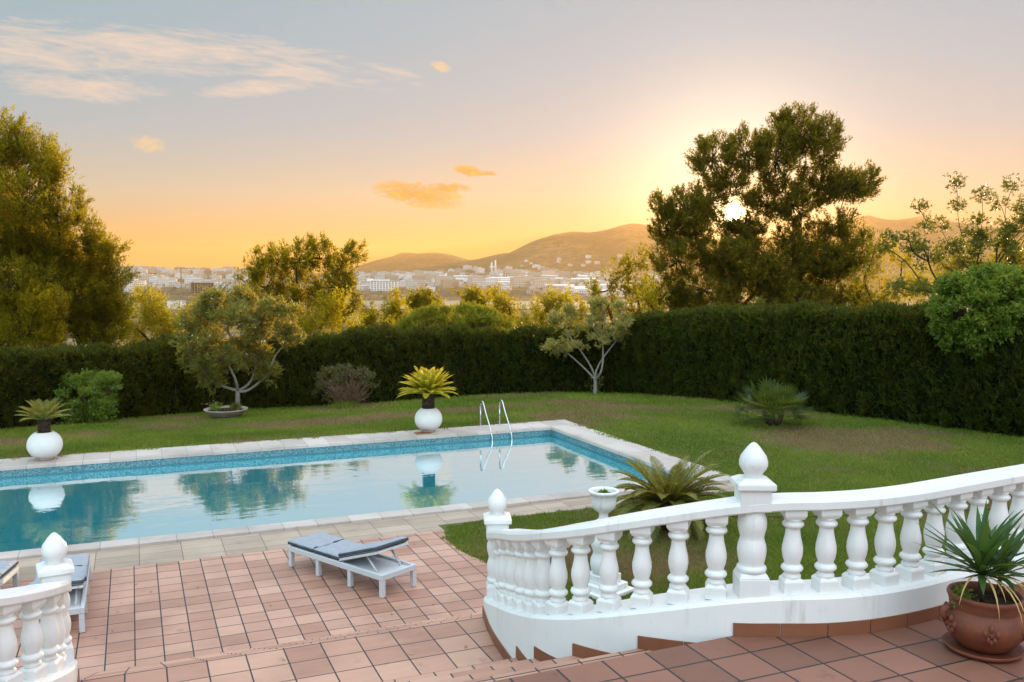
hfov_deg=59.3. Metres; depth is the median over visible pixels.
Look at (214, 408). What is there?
bedding plant
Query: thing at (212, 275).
town house
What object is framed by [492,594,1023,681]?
terrace
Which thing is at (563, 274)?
apartment block
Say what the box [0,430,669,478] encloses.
pool basin
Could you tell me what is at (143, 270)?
apartment block
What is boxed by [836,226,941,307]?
pine tree
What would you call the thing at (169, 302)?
apartment block
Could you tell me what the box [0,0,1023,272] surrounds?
sky
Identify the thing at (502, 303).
pine tree
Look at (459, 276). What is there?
warehouse
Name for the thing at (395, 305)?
pine tree
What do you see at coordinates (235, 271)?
town house
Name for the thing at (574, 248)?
hills
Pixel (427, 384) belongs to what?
cycad
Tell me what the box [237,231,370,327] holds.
pine tree
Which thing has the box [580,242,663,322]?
pine tree
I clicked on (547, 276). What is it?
apartment block
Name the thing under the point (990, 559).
yucca
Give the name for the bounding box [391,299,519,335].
rounded hedge bush
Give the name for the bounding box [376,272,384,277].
apartment block
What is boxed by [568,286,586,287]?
warehouse
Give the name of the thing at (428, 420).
ball pot
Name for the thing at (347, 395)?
bare twigs
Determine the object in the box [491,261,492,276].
factory chimney
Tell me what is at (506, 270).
apartment block
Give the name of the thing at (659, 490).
cycad
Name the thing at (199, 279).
apartment block
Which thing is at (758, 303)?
rounded hedge bush
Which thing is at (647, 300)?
pine tree
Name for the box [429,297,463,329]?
pine tree
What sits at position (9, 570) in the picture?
sun lounger
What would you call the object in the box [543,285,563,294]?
apartment block
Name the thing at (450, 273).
apartment block
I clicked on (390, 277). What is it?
apartment block
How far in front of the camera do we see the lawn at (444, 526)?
21.59 m
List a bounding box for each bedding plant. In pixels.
[205,402,224,411]
[227,401,242,410]
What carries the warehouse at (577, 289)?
on the hills
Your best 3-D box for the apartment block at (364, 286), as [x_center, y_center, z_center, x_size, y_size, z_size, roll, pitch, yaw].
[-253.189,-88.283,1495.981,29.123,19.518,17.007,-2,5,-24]
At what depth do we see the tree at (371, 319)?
53.80 m
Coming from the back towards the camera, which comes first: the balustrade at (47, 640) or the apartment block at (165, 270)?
the apartment block at (165, 270)
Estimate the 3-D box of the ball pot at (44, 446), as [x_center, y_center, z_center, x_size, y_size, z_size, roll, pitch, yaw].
[-10.470,2.344,20.145,0.730,0.623,0.730,0,4,0]
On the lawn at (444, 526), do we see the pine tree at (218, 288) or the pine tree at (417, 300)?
the pine tree at (218, 288)
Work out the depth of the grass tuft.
32.62 m
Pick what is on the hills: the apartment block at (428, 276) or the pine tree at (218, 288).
the apartment block at (428, 276)
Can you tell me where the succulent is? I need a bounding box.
[597,489,608,492]
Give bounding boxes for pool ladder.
[479,400,512,440]
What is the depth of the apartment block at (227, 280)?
1403.15 m
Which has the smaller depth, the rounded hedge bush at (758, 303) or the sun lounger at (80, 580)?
the sun lounger at (80, 580)
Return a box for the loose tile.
[414,432,431,434]
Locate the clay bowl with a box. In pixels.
[203,405,247,418]
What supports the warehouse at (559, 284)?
on the hills
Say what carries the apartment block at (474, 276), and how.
on the hills
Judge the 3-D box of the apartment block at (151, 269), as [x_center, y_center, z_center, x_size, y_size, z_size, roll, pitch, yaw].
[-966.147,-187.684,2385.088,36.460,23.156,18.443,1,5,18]
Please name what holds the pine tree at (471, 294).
on the hills
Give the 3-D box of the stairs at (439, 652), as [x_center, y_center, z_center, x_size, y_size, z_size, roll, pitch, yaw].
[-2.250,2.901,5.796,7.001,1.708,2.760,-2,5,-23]
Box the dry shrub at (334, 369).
[311,362,380,400]
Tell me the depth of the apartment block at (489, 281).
1693.76 m
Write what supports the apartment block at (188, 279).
on the hills
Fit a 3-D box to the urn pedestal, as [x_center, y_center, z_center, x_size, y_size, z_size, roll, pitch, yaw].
[1.205,2.871,11.868,0.600,0.900,0.600,-4,6,-43]
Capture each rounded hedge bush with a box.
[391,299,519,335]
[736,295,929,312]
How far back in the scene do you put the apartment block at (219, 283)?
1358.14 m
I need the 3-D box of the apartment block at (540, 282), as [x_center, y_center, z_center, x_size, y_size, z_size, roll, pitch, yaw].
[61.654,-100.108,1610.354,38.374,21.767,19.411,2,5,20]
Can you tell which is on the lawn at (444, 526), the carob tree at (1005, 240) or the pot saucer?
the carob tree at (1005, 240)
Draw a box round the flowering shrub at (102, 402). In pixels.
[50,367,123,423]
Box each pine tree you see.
[0,104,86,349]
[0,278,74,353]
[54,179,141,346]
[119,280,185,344]
[166,268,261,338]
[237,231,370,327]
[278,284,369,335]
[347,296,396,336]
[377,283,412,326]
[402,285,442,319]
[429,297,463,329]
[449,282,495,324]
[480,277,526,327]
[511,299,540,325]
[528,282,580,326]
[553,283,587,328]
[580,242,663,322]
[626,270,668,313]
[640,100,887,311]
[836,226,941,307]
[918,238,1023,281]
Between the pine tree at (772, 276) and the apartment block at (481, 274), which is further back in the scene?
the apartment block at (481, 274)
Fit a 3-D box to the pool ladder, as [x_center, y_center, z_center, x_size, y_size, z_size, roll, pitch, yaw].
[-0.430,2.613,24.215,0.660,1.969,0.970,-2,5,-23]
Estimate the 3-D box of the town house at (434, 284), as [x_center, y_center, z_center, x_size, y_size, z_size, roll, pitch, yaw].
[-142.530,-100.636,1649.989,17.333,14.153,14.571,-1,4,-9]
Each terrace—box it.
[1,530,487,674]
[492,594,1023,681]
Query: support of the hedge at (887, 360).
on the lawn at (444, 526)
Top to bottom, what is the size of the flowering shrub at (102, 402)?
2.074 m
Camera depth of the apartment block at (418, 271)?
2777.30 m
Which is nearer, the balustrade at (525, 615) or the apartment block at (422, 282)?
the balustrade at (525, 615)
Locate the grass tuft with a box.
[327,399,359,409]
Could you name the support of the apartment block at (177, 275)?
on the hills
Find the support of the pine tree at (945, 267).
on the hills
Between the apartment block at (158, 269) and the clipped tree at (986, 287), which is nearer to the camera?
the clipped tree at (986, 287)
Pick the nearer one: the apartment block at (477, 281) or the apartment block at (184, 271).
the apartment block at (477, 281)
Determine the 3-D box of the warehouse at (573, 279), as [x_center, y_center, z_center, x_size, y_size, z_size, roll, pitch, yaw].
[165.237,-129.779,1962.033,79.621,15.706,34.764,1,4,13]
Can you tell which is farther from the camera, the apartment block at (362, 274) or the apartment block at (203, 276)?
the apartment block at (362, 274)
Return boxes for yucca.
[913,500,1023,623]
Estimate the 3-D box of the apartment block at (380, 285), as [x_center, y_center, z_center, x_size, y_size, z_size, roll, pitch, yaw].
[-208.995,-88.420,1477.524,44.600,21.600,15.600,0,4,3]
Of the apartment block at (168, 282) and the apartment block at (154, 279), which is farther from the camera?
the apartment block at (154, 279)
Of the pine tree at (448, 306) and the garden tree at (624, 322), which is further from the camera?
the pine tree at (448, 306)
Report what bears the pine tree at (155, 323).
on the lawn at (444, 526)
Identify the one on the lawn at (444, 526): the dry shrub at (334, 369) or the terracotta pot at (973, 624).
the dry shrub at (334, 369)
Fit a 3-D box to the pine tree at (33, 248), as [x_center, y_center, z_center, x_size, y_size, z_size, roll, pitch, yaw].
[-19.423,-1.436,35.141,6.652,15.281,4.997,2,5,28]
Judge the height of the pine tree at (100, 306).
12.621 m
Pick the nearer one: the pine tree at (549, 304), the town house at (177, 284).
the pine tree at (549, 304)
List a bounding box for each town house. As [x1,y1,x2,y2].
[123,286,133,291]
[149,283,161,287]
[175,282,184,287]
[210,274,221,278]
[232,269,240,273]
[413,285,425,289]
[426,285,435,291]
[429,282,438,286]
[480,282,487,288]
[501,284,511,289]
[526,289,542,293]
[528,285,542,288]
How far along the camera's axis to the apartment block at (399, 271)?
2315.43 m
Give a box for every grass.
[0,390,1017,596]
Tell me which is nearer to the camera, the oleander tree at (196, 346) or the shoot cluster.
the oleander tree at (196, 346)
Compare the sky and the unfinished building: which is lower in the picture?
the unfinished building
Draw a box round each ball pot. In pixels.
[26,431,62,460]
[415,408,441,431]
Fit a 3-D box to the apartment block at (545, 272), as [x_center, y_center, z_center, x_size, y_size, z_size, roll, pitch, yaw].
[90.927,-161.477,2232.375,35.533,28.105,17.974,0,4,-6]
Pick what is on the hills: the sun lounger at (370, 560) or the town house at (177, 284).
the town house at (177, 284)
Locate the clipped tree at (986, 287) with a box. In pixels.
[925,261,1023,361]
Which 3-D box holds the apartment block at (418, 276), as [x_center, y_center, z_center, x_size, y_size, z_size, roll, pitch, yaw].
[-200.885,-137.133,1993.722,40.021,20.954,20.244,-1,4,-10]
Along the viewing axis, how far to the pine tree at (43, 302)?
33.41 m
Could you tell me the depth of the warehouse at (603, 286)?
1519.66 m
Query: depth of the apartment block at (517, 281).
1644.95 m
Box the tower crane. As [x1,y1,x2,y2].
[175,268,195,287]
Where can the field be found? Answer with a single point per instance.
(448, 303)
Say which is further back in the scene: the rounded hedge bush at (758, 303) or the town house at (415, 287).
the town house at (415, 287)
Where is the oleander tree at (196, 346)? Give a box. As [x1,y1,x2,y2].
[166,280,307,410]
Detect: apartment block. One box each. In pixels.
[129,279,146,288]
[137,269,147,272]
[140,266,155,272]
[142,274,163,280]
[149,276,163,283]
[156,267,165,272]
[158,278,176,286]
[162,268,171,273]
[167,300,185,308]
[172,269,190,273]
[175,273,187,278]
[184,275,200,283]
[191,273,206,278]
[193,269,203,273]
[195,278,209,281]
[211,268,225,273]
[213,271,231,277]
[216,282,230,291]
[219,279,240,288]
[351,282,369,289]
[357,271,364,277]
[371,281,398,290]
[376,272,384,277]
[385,274,397,280]
[393,270,408,273]
[393,273,403,277]
[399,280,406,286]
[404,272,414,278]
[406,281,420,288]
[407,279,424,285]
[412,274,423,279]
[413,270,425,273]
[424,273,438,280]
[436,275,453,285]
[441,279,458,287]
[447,271,459,275]
[454,268,465,271]
[463,265,471,269]
[467,275,486,282]
[470,278,485,285]
[473,273,486,275]
[477,267,484,272]
[485,278,497,285]
[489,271,498,276]
[503,269,513,272]
[510,276,530,286]
[511,272,524,275]
[528,272,540,276]
[532,277,549,284]
[535,279,557,285]
[538,275,555,278]
[540,267,548,271]
[541,270,555,274]
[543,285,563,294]
[559,271,569,277]
[570,273,576,277]
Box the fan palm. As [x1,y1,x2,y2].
[723,376,814,426]
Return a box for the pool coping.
[0,420,729,560]
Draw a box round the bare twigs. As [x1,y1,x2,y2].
[320,372,369,405]
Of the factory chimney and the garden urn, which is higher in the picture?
the factory chimney
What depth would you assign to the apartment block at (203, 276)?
1821.78 m
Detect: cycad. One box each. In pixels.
[12,396,71,432]
[397,365,458,408]
[608,448,735,545]
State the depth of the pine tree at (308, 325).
45.85 m
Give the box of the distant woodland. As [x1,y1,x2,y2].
[6,274,929,349]
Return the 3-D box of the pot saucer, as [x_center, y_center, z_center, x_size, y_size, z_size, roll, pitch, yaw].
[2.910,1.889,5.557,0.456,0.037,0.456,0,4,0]
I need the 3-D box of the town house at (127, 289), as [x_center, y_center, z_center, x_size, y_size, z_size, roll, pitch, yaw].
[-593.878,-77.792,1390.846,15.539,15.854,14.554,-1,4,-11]
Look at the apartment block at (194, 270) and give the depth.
2220.93 m
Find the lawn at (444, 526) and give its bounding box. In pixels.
[0,393,1023,598]
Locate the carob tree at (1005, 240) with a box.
[877,171,1023,300]
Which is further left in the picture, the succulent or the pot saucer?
the succulent
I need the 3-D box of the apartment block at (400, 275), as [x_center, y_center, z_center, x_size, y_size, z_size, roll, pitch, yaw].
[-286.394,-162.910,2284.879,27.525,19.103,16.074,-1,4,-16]
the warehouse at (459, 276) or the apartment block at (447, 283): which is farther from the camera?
the warehouse at (459, 276)
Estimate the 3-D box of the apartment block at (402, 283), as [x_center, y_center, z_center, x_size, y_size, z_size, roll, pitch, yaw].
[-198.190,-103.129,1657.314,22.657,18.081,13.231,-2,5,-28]
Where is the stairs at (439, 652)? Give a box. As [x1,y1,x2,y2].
[80,616,650,681]
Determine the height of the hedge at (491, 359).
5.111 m
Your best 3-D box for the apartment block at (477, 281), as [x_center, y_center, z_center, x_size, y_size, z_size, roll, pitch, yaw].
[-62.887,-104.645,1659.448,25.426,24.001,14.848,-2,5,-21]
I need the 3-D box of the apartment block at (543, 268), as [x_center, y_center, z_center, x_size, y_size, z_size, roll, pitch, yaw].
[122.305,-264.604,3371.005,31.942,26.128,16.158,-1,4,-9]
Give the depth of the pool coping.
20.29 m
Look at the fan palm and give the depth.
24.69 m
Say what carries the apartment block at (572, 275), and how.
on the hills
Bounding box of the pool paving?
[8,482,733,580]
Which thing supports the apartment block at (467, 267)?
on the hills
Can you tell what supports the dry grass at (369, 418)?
on the lawn at (444, 526)
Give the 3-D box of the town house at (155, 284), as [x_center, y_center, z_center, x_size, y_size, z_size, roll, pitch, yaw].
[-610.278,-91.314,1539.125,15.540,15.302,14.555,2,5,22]
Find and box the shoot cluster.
[585,373,603,393]
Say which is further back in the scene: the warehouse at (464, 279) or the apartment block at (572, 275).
the apartment block at (572, 275)
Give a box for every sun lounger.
[0,560,18,589]
[28,553,90,632]
[288,531,415,597]
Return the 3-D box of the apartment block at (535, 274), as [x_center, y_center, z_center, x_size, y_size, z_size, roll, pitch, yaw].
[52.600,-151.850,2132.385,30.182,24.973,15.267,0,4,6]
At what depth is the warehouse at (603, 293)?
1256.84 m
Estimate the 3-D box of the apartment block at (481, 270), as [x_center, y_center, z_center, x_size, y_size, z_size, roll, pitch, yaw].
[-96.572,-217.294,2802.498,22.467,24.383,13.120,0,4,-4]
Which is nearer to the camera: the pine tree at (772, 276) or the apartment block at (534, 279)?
the pine tree at (772, 276)
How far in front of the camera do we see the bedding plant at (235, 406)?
30.67 m
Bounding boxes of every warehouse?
[453,275,470,278]
[456,278,466,281]
[490,277,509,278]
[544,284,574,285]
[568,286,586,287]
[571,278,597,281]
[574,288,587,292]
[586,289,627,296]
[587,284,608,288]
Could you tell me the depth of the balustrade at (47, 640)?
6.19 m
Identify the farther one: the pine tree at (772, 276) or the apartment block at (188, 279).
the apartment block at (188, 279)
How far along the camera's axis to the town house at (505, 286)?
1498.55 m
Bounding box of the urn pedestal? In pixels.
[571,537,633,599]
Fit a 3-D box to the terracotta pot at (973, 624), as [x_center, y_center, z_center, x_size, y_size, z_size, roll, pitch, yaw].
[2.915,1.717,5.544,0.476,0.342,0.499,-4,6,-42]
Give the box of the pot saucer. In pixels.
[942,631,1023,662]
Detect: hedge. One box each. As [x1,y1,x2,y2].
[0,312,637,428]
[614,299,1023,436]
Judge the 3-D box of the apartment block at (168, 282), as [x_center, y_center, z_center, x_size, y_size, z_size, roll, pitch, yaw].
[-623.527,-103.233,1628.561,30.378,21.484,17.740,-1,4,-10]
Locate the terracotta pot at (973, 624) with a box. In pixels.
[939,581,1023,653]
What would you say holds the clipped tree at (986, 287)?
on the lawn at (444, 526)
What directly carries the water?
in the pool basin
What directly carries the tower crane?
on the hills
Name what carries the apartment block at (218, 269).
on the hills
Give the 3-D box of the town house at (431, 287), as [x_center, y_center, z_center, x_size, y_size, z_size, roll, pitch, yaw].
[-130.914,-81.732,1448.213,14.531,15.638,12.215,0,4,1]
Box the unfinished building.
[189,282,215,293]
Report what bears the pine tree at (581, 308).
on the hills
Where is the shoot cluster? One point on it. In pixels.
(597, 383)
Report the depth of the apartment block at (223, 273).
2052.64 m
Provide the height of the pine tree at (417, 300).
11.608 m
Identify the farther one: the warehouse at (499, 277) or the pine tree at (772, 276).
the warehouse at (499, 277)
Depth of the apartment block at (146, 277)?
1778.50 m
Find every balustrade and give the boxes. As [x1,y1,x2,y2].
[0,532,79,681]
[482,442,1023,661]
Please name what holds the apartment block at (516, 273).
on the hills
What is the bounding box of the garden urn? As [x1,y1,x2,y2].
[588,486,619,519]
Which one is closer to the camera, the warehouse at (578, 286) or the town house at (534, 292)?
the town house at (534, 292)
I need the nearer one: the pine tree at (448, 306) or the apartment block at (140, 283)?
the pine tree at (448, 306)
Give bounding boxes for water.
[0,436,668,551]
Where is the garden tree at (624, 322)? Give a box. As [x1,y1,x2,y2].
[539,294,634,394]
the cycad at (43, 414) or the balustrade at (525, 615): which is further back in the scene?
the cycad at (43, 414)
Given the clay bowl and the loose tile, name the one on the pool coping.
the loose tile
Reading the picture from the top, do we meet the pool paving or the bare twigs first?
the bare twigs
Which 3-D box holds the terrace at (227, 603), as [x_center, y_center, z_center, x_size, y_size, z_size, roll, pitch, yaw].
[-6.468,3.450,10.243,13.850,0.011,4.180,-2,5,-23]
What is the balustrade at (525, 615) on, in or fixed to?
on the terrace at (921, 652)
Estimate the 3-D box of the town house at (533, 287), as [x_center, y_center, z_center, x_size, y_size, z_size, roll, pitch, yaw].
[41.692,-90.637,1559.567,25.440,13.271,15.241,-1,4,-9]
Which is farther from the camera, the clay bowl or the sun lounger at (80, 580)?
the clay bowl
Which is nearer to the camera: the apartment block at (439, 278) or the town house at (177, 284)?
the town house at (177, 284)
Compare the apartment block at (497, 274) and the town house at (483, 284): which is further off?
the apartment block at (497, 274)
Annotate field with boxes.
[304,301,637,308]
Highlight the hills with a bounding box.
[27,215,1023,350]
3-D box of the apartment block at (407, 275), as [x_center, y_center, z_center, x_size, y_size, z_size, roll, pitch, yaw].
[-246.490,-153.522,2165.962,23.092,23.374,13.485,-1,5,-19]
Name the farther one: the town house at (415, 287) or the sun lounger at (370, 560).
the town house at (415, 287)
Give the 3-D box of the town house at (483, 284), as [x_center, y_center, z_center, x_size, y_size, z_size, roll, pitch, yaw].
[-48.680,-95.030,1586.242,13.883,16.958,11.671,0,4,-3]
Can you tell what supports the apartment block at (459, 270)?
on the hills
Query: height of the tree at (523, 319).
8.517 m
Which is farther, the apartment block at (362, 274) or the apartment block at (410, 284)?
the apartment block at (362, 274)

